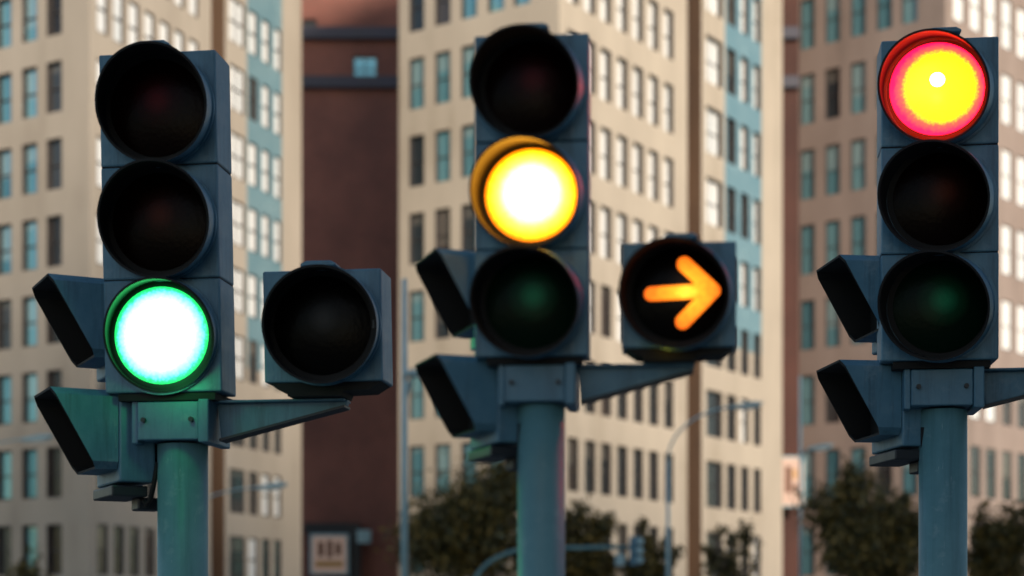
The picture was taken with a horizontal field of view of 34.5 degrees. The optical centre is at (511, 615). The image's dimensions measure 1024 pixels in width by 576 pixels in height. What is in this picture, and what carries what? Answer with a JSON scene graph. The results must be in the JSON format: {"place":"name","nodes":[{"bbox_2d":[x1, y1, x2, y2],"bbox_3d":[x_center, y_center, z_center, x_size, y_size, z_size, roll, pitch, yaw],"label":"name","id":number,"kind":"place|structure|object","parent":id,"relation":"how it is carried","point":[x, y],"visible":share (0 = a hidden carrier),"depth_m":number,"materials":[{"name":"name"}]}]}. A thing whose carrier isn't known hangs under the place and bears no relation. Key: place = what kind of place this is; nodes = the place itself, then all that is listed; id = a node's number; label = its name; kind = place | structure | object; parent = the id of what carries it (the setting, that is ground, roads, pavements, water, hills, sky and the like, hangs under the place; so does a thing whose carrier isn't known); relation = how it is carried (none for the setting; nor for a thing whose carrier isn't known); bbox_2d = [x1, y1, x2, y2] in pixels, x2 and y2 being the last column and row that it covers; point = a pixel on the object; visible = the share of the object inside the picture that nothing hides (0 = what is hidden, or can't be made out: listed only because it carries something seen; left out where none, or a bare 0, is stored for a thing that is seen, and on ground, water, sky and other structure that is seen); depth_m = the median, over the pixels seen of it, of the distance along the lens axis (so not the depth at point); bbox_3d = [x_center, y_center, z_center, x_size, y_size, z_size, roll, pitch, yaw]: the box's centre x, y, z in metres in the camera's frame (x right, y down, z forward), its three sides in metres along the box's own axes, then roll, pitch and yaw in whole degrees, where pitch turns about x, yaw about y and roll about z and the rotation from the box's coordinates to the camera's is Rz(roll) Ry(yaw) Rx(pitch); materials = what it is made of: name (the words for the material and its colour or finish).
{"place":"outdoors","nodes":[
{"label":"outdoors","id":0,"kind":"place"},
{"bbox_2d":[4,544,49,575],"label":"street tree","id":1,"kind":"object","parent":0,"point":[21,569],"visible":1,"depth_m":53.50,"materials":[{"name":"green plant"}]},
{"bbox_2d":[32,40,392,575],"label":"traffic light","id":2,"kind":"object","parent":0,"point":[144,326],"visible":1,"depth_m":4.99,"materials":[{"name":"paint"}]},
{"bbox_2d":[374,451,574,575],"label":"street tree","id":3,"kind":"object","parent":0,"point":[460,532],"visible":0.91,"depth_m":50.80,"materials":[{"name":"green plant"}]},
{"bbox_2d":[415,23,735,575],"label":"traffic light","id":4,"kind":"object","parent":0,"point":[510,296],"visible":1,"depth_m":3.52,"materials":[{"name":"paint"}]},
{"bbox_2d":[565,491,626,575],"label":"street tree","id":5,"kind":"object","parent":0,"point":[585,562],"visible":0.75,"depth_m":53.43,"materials":[{"name":"green plant"}]},
{"bbox_2d":[621,516,685,575],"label":"street tree","id":6,"kind":"object","parent":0,"point":[652,564],"visible":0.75,"depth_m":53.75,"materials":[{"name":"green plant"}]},
{"bbox_2d":[666,401,762,575],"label":"street lamp","id":7,"kind":"object","parent":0,"point":[751,405],"visible":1,"depth_m":47.96,"materials":[{"name":"metal"}]},
{"bbox_2d":[699,516,764,575],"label":"street tree","id":8,"kind":"object","parent":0,"point":[726,567],"visible":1,"depth_m":55.63,"materials":[{"name":"green plant"}]},
{"bbox_2d":[799,376,833,575],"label":"street lamp","id":9,"kind":"object","parent":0,"point":[822,447],"visible":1,"depth_m":57.96,"materials":[{"name":"metal"}]},
{"bbox_2d":[787,452,917,575],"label":"street tree","id":10,"kind":"object","parent":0,"point":[860,534],"visible":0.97,"depth_m":51.16,"materials":[{"name":"green plant"}]},
{"bbox_2d":[816,27,1023,575],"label":"traffic light","id":11,"kind":"object","parent":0,"point":[915,301],"visible":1,"depth_m":5.29,"materials":[{"name":"paint"}]},
{"bbox_2d":[967,495,1023,575],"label":"street tree","id":12,"kind":"object","parent":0,"point":[997,546],"visible":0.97,"depth_m":53.47,"materials":[{"name":"green plant"}]},
{"label":"ground","id":13,"kind":"structure","parent":0,"visible":0},
{"bbox_2d":[0,0,301,575],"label":"office tower","id":14,"kind":"structure","parent":13,"relation":"on","point":[51,51],"depth_m":59.25,"materials":[{"name":"beige stone"}]},
{"bbox_2d":[0,0,10,48],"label":"window","id":15,"kind":"structure","parent":14,"relation":"in","point":[5,5],"depth_m":59.39,"materials":[{"name":"blue glass"}]},
{"bbox_2d":[0,72,10,123],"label":"window","id":16,"kind":"structure","parent":14,"relation":"in","point":[5,79],"depth_m":59.39,"materials":[{"name":"blue glass"}]},
{"bbox_2d":[0,148,10,198],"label":"window","id":17,"kind":"structure","parent":14,"relation":"in","point":[5,154],"depth_m":59.39,"materials":[{"name":"blue glass"}]},
{"bbox_2d":[0,223,10,274],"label":"window","id":18,"kind":"structure","parent":14,"relation":"in","point":[5,230],"depth_m":59.39,"materials":[{"name":"blue glass"}]},
{"bbox_2d":[0,299,10,349],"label":"window","id":19,"kind":"structure","parent":14,"relation":"in","point":[5,305],"depth_m":59.39,"materials":[{"name":"grey glass"}]},
{"bbox_2d":[0,375,10,424],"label":"window","id":20,"kind":"structure","parent":14,"relation":"in","point":[5,380],"depth_m":59.39,"materials":[{"name":"blue glass"}]},
{"bbox_2d":[0,450,10,499],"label":"window","id":21,"kind":"structure","parent":14,"relation":"in","point":[5,456],"depth_m":59.39,"materials":[{"name":"blue glass"}]},
{"bbox_2d":[0,526,10,575],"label":"window","id":22,"kind":"structure","parent":14,"relation":"in","point":[5,531],"depth_m":59.39,"materials":[{"name":"grey glass"}]},
{"bbox_2d":[22,0,36,42],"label":"window","id":23,"kind":"structure","parent":14,"relation":"in","point":[29,7],"depth_m":58.74,"materials":[{"name":"blue glass"}]},
{"bbox_2d":[22,66,36,118],"bbox_3d":[-17.070,-18.581,58.599,0.741,1.779,0.217,0,0,31],"label":"window","id":24,"kind":"structure","parent":14,"relation":"in","point":[29,75],"depth_m":58.74,"materials":[{"name":"blue glass"}]},
{"bbox_2d":[22,142,36,194],"bbox_3d":[-17.070,-15.874,58.599,0.741,1.779,0.217,0,0,31],"label":"window","id":25,"kind":"structure","parent":14,"relation":"in","point":[29,151],"depth_m":58.74,"materials":[{"name":"blue glass"}]},
{"bbox_2d":[22,219,36,270],"bbox_3d":[-17.070,-13.166,58.599,0.741,1.779,0.217,0,0,31],"label":"window","id":26,"kind":"structure","parent":14,"relation":"in","point":[29,227],"depth_m":58.74,"materials":[{"name":"blue glass"}]},
{"bbox_2d":[22,296,36,346],"bbox_3d":[-17.070,-10.459,58.599,0.741,1.779,0.217,0,0,31],"label":"window","id":27,"kind":"structure","parent":14,"relation":"in","point":[29,304],"depth_m":58.74,"materials":[{"name":"blue glass"}]},
{"bbox_2d":[22,372,36,422],"bbox_3d":[-17.070,-7.751,58.599,0.741,1.779,0.217,0,0,31],"label":"window","id":28,"kind":"structure","parent":14,"relation":"in","point":[29,380],"depth_m":58.74,"materials":[{"name":"blue glass"}]},
{"bbox_2d":[22,448,36,498],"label":"window","id":29,"kind":"structure","parent":14,"relation":"in","point":[29,456],"depth_m":58.74,"materials":[{"name":"blue glass"}]},
{"bbox_2d":[22,525,36,574],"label":"window","id":30,"kind":"structure","parent":14,"relation":"in","point":[29,532],"depth_m":58.72,"materials":[{"name":"teal glass"}]},
{"bbox_2d":[47,0,61,36],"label":"window","id":31,"kind":"structure","parent":14,"relation":"in","point":[54,7],"depth_m":58.10,"materials":[{"name":"black glass"}]},
{"bbox_2d":[47,60,61,113],"bbox_3d":[-16.019,-18.581,57.971,0.741,1.779,0.217,0,0,31],"label":"window","id":32,"kind":"structure","parent":14,"relation":"in","point":[54,69],"depth_m":58.10,"materials":[{"name":"grey glass"}]},
{"bbox_2d":[47,137,61,190],"bbox_3d":[-16.019,-15.874,57.971,0.741,1.779,0.217,0,0,31],"label":"window","id":33,"kind":"structure","parent":14,"relation":"in","point":[54,146],"depth_m":58.10,"materials":[{"name":"grey glass"}]},
{"bbox_2d":[47,215,61,266],"bbox_3d":[-16.019,-13.166,57.971,0.741,1.779,0.217,0,0,31],"label":"window","id":34,"kind":"structure","parent":14,"relation":"in","point":[54,223],"depth_m":58.10,"materials":[{"name":"black glass"}]},
{"bbox_2d":[47,447,61,497],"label":"window","id":35,"kind":"structure","parent":14,"relation":"in","point":[54,454],"depth_m":58.10,"materials":[{"name":"black glass"}]},
{"bbox_2d":[47,524,61,574],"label":"window","id":36,"kind":"structure","parent":14,"relation":"in","point":[54,531],"depth_m":58.10,"materials":[{"name":"black glass"}]},
{"bbox_2d":[97,523,107,574],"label":"window","id":37,"kind":"structure","parent":14,"relation":"in","point":[102,529],"depth_m":57.88,"materials":[{"name":"grey glass"}]},
{"bbox_2d":[114,525,123,575],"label":"window","id":38,"kind":"structure","parent":14,"relation":"in","point":[118,530],"depth_m":58.80,"materials":[{"name":"grey glass"}]},
{"bbox_2d":[129,526,138,575],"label":"window","id":39,"kind":"structure","parent":14,"relation":"in","point":[133,531],"depth_m":59.71,"materials":[{"name":"grey glass"}]},
{"bbox_2d":[229,0,244,48],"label":"window","id":40,"kind":"structure","parent":14,"relation":"in","point":[236,9],"depth_m":66.80,"materials":[{"name":"white glass"}]},
{"bbox_2d":[229,63,244,115],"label":"window","id":41,"kind":"structure","parent":14,"relation":"in","point":[237,76],"depth_m":66.81,"materials":[{"name":"white glass"}]},
{"bbox_2d":[229,468,244,513],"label":"window","id":42,"kind":"structure","parent":14,"relation":"in","point":[236,476],"depth_m":66.73,"materials":[{"name":"grey glass"}]},
{"bbox_2d":[229,535,244,575],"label":"window","id":43,"kind":"structure","parent":14,"relation":"in","point":[236,543],"depth_m":66.73,"materials":[{"name":"grey glass"}]},
{"bbox_2d":[231,131,244,181],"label":"window","id":44,"kind":"structure","parent":14,"relation":"in","point":[237,142],"depth_m":66.81,"materials":[{"name":"white glass"}]},
{"bbox_2d":[232,199,244,247],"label":"window","id":45,"kind":"structure","parent":14,"relation":"in","point":[238,209],"depth_m":66.88,"materials":[{"name":"white glass"}]},
{"bbox_2d":[233,267,244,314],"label":"window","id":46,"kind":"structure","parent":14,"relation":"in","point":[239,275],"depth_m":66.96,"materials":[{"name":"white glass"}]},
{"bbox_2d":[302,0,398,575],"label":"brick building","id":47,"kind":"structure","parent":13,"relation":"on","point":[350,185],"depth_m":95.00,"materials":[{"name":"brown brick"}]},
{"bbox_2d":[310,534,348,574],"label":"illuminated sign","id":48,"kind":"object","parent":47,"relation":"attached to","point":[329,554],"visible":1,"depth_m":93.47,"materials":[{"name":"paint"}]},
{"bbox_2d":[399,0,781,575],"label":"office tower","id":49,"kind":"structure","parent":13,"relation":"on","point":[686,116],"depth_m":79.13,"materials":[{"name":"stone"},{"name":"glass"}]},
{"bbox_2d":[409,56,423,109],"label":"window","id":50,"kind":"structure","parent":49,"relation":"in","point":[416,65],"depth_m":76.66,"materials":[{"name":"teal glass"}]},
{"bbox_2d":[409,134,423,187],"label":"window","id":51,"kind":"structure","parent":49,"relation":"in","point":[416,143],"depth_m":76.66,"materials":[{"name":"black glass"}]},
{"bbox_2d":[409,212,423,264],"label":"window","id":52,"kind":"structure","parent":49,"relation":"in","point":[416,220],"depth_m":76.66,"materials":[{"name":"black glass"}]},
{"bbox_2d":[409,290,423,341],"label":"window","id":53,"kind":"structure","parent":49,"relation":"in","point":[416,298],"depth_m":76.66,"materials":[{"name":"teal glass"}]},
{"bbox_2d":[409,368,423,419],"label":"window","id":54,"kind":"structure","parent":49,"relation":"in","point":[416,391],"depth_m":76.66,"materials":[{"name":"teal glass"}]},
{"bbox_2d":[409,445,423,496],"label":"window","id":55,"kind":"structure","parent":49,"relation":"in","point":[416,453],"depth_m":76.66,"materials":[{"name":"teal glass"}]},
{"bbox_2d":[435,50,449,104],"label":"window","id":56,"kind":"structure","parent":49,"relation":"in","point":[442,59],"depth_m":75.82,"materials":[{"name":"teal glass"}]},
{"bbox_2d":[435,129,449,182],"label":"window","id":57,"kind":"structure","parent":49,"relation":"in","point":[442,137],"depth_m":75.82,"materials":[{"name":"teal glass"}]},
{"bbox_2d":[435,207,449,248],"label":"window","id":58,"kind":"structure","parent":49,"relation":"in","point":[442,216],"depth_m":75.82,"materials":[{"name":"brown glass"}]},
{"bbox_2d":[435,443,449,495],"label":"window","id":59,"kind":"structure","parent":49,"relation":"in","point":[442,461],"depth_m":75.82,"materials":[{"name":"teal glass"}]},
{"bbox_2d":[461,44,473,98],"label":"window","id":60,"kind":"structure","parent":49,"relation":"in","point":[467,52],"depth_m":75.01,"materials":[{"name":"teal glass"}]},
{"bbox_2d":[461,124,474,177],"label":"window","id":61,"kind":"structure","parent":49,"relation":"in","point":[467,131],"depth_m":74.99,"materials":[{"name":"teal glass"}]},
{"bbox_2d":[461,204,474,250],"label":"window","id":62,"kind":"structure","parent":49,"relation":"in","point":[467,214],"depth_m":74.99,"materials":[{"name":"grey glass"}]},
{"bbox_2d":[567,437,577,491],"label":"window","id":63,"kind":"structure","parent":49,"relation":"in","point":[572,443],"depth_m":73.32,"materials":[{"name":"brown glass"}]},
{"bbox_2d":[585,440,594,493],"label":"window","id":64,"kind":"structure","parent":49,"relation":"in","point":[589,445],"depth_m":74.53,"materials":[{"name":"black glass"}]},
{"bbox_2d":[601,47,610,102],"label":"window","id":65,"kind":"structure","parent":49,"relation":"in","point":[605,54],"depth_m":75.67,"materials":[{"name":"white glass"}]},
{"bbox_2d":[601,126,610,181],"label":"window","id":66,"kind":"structure","parent":49,"relation":"in","point":[605,133],"depth_m":75.67,"materials":[{"name":"white glass"}]},
{"bbox_2d":[601,205,610,259],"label":"window","id":67,"kind":"structure","parent":49,"relation":"in","point":[605,211],"depth_m":75.67,"materials":[{"name":"white glass"}]},
{"bbox_2d":[601,284,610,338],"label":"window","id":68,"kind":"structure","parent":49,"relation":"in","point":[605,290],"depth_m":75.67,"materials":[{"name":"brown glass"}]},
{"bbox_2d":[601,443,610,495],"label":"window","id":69,"kind":"structure","parent":49,"relation":"in","point":[605,448],"depth_m":75.67,"materials":[{"name":"black glass"}]},
{"bbox_2d":[617,56,626,110],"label":"window","id":70,"kind":"structure","parent":49,"relation":"in","point":[621,63],"depth_m":76.90,"materials":[{"name":"white glass"}]},
{"bbox_2d":[617,133,626,187],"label":"window","id":71,"kind":"structure","parent":49,"relation":"in","point":[621,140],"depth_m":76.90,"materials":[{"name":"white glass"}]},
{"bbox_2d":[617,445,626,496],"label":"window","id":72,"kind":"structure","parent":49,"relation":"in","point":[621,450],"depth_m":76.90,"materials":[{"name":"black glass"}]},
{"bbox_2d":[633,64,642,118],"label":"window","id":73,"kind":"structure","parent":49,"relation":"in","point":[637,72],"depth_m":78.11,"materials":[{"name":"white glass"}]},
{"bbox_2d":[633,141,642,194],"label":"window","id":74,"kind":"structure","parent":49,"relation":"in","point":[637,148],"depth_m":78.11,"materials":[{"name":"white glass"}]},
{"bbox_2d":[633,448,642,498],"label":"window","id":75,"kind":"structure","parent":49,"relation":"in","point":[637,453],"depth_m":78.11,"materials":[{"name":"black glass"}]},
{"bbox_2d":[706,33,721,88],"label":"window","id":76,"kind":"structure","parent":49,"relation":"in","point":[713,46],"depth_m":84.62,"materials":[{"name":"white glass"}]},
{"bbox_2d":[706,105,721,158],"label":"window","id":77,"kind":"structure","parent":49,"relation":"in","point":[713,117],"depth_m":84.62,"materials":[{"name":"white glass"}]},
{"bbox_2d":[706,176,721,228],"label":"window","id":78,"kind":"structure","parent":49,"relation":"in","point":[713,187],"depth_m":84.62,"materials":[{"name":"white glass"}]},
{"bbox_2d":[706,0,760,575],"bbox_3d":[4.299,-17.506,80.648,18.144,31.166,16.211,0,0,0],"label":"windows","id":79,"kind":"structure","parent":49,"relation":"in","point":[713,399],"depth_m":87.37,"materials":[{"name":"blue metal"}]},
{"bbox_2d":[782,0,799,575],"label":"brick building","id":80,"kind":"structure","parent":13,"relation":"on","point":[790,242],"depth_m":96.00,"materials":[{"name":"brick"}]},
{"bbox_2d":[782,456,804,507],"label":"illuminated sign","id":81,"kind":"object","parent":80,"relation":"attached to","point":[790,473],"visible":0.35,"depth_m":94.47,"materials":[{"name":"paint"}]},
{"bbox_2d":[799,0,1023,575],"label":"office tower","id":82,"kind":"structure","parent":13,"relation":"on","point":[840,41],"depth_m":103.23,"materials":[{"name":"beige stone"}]},
{"bbox_2d":[800,0,814,49],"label":"window","id":83,"kind":"structure","parent":82,"relation":"in","point":[807,7],"depth_m":104.21,"materials":[{"name":"teal glass"}]},
{"bbox_2d":[800,73,814,124],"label":"window","id":84,"kind":"structure","parent":82,"relation":"in","point":[807,82],"depth_m":104.21,"materials":[{"name":"teal glass"}]},
{"bbox_2d":[800,148,814,200],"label":"window","id":85,"kind":"structure","parent":82,"relation":"in","point":[807,157],"depth_m":104.21,"materials":[{"name":"teal glass"}]},
{"bbox_2d":[800,224,814,275],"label":"window","id":86,"kind":"structure","parent":82,"relation":"in","point":[807,232],"depth_m":104.21,"materials":[{"name":"teal glass"}]},
{"bbox_2d":[800,299,814,350],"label":"window","id":87,"kind":"structure","parent":82,"relation":"in","point":[807,308],"depth_m":104.21,"materials":[{"name":"teal glass"}]},
{"bbox_2d":[802,375,814,425],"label":"window","id":88,"kind":"structure","parent":82,"relation":"in","point":[808,382],"depth_m":104.19,"materials":[{"name":"teal glass"}]},
{"bbox_2d":[802,526,814,575],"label":"window","id":89,"kind":"structure","parent":82,"relation":"in","point":[808,556],"depth_m":104.21,"materials":[{"name":"teal glass"}]},
{"bbox_2d":[825,0,839,43],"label":"window","id":90,"kind":"structure","parent":82,"relation":"in","point":[832,7],"depth_m":103.08,"materials":[{"name":"teal glass"}]},
{"bbox_2d":[825,67,839,119],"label":"window","id":91,"kind":"structure","parent":82,"relation":"in","point":[832,76],"depth_m":103.08,"materials":[{"name":"black glass"}]},
{"bbox_2d":[825,143,839,195],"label":"window","id":92,"kind":"structure","parent":82,"relation":"in","point":[832,152],"depth_m":103.08,"materials":[{"name":"teal glass"}]},
{"bbox_2d":[825,219,839,263],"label":"window","id":93,"kind":"structure","parent":82,"relation":"in","point":[832,228],"depth_m":103.08,"materials":[{"name":"teal glass"}]},
{"bbox_2d":[825,298,839,347],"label":"window","id":94,"kind":"structure","parent":82,"relation":"in","point":[832,321],"depth_m":103.13,"materials":[{"name":"teal glass"}]},
{"bbox_2d":[825,449,839,497],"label":"window","id":95,"kind":"structure","parent":82,"relation":"in","point":[832,456],"depth_m":103.13,"materials":[{"name":"teal glass"}]},
{"bbox_2d":[851,0,865,37],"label":"window","id":96,"kind":"structure","parent":82,"relation":"in","point":[858,7],"depth_m":101.92,"materials":[{"name":"teal glass"}]},
{"bbox_2d":[851,60,865,113],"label":"window","id":97,"kind":"structure","parent":82,"relation":"in","point":[858,70],"depth_m":101.92,"materials":[{"name":"teal glass"}]},
{"bbox_2d":[851,138,865,190],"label":"window","id":98,"kind":"structure","parent":82,"relation":"in","point":[858,147],"depth_m":101.92,"materials":[{"name":"teal glass"}]},
{"bbox_2d":[851,215,865,254],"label":"window","id":99,"kind":"structure","parent":82,"relation":"in","point":[858,224],"depth_m":101.92,"materials":[{"name":"teal glass"}]},
{"bbox_2d":[970,445,980,496],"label":"window","id":100,"kind":"structure","parent":82,"relation":"in","point":[975,451],"depth_m":101.08,"materials":[{"name":"grey glass"}]},
{"bbox_2d":[986,448,995,498],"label":"window","id":101,"kind":"structure","parent":82,"relation":"in","point":[990,453],"depth_m":102.60,"materials":[{"name":"grey glass"}]},
{"bbox_2d":[1002,73,1011,126],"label":"window","id":102,"kind":"structure","parent":82,"relation":"in","point":[1006,80],"depth_m":104.26,"materials":[{"name":"white glass"}]},
{"bbox_2d":[1002,148,1011,201],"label":"window","id":103,"kind":"structure","parent":82,"relation":"in","point":[1006,155],"depth_m":104.26,"materials":[{"name":"white glass"}]},
{"bbox_2d":[1002,224,1011,275],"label":"window","id":104,"kind":"structure","parent":82,"relation":"in","point":[1006,230],"depth_m":104.26,"materials":[{"name":"white glass"}]},
{"bbox_2d":[1002,299,1011,350],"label":"window","id":105,"kind":"structure","parent":82,"relation":"in","point":[1006,305],"depth_m":104.26,"materials":[{"name":"white glass"}]},
{"bbox_2d":[1002,450,1011,500],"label":"window","id":106,"kind":"structure","parent":82,"relation":"in","point":[1006,455],"depth_m":104.26,"materials":[{"name":"grey glass"}]},
{"label":"road","id":107,"kind":"structure","parent":0,"visible":0},
{"bbox_2d":[401,279,418,575],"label":"street lamp","id":108,"kind":"object","parent":107,"relation":"on","point":[405,374],"visible":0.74,"depth_m":31.95,"materials":[{"name":"metal"}]},
{"bbox_2d":[474,536,643,575],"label":"mast arm signal","id":109,"kind":"object","parent":107,"relation":"on","point":[635,551],"visible":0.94,"depth_m":41.95,"materials":[{"name":"paint"}]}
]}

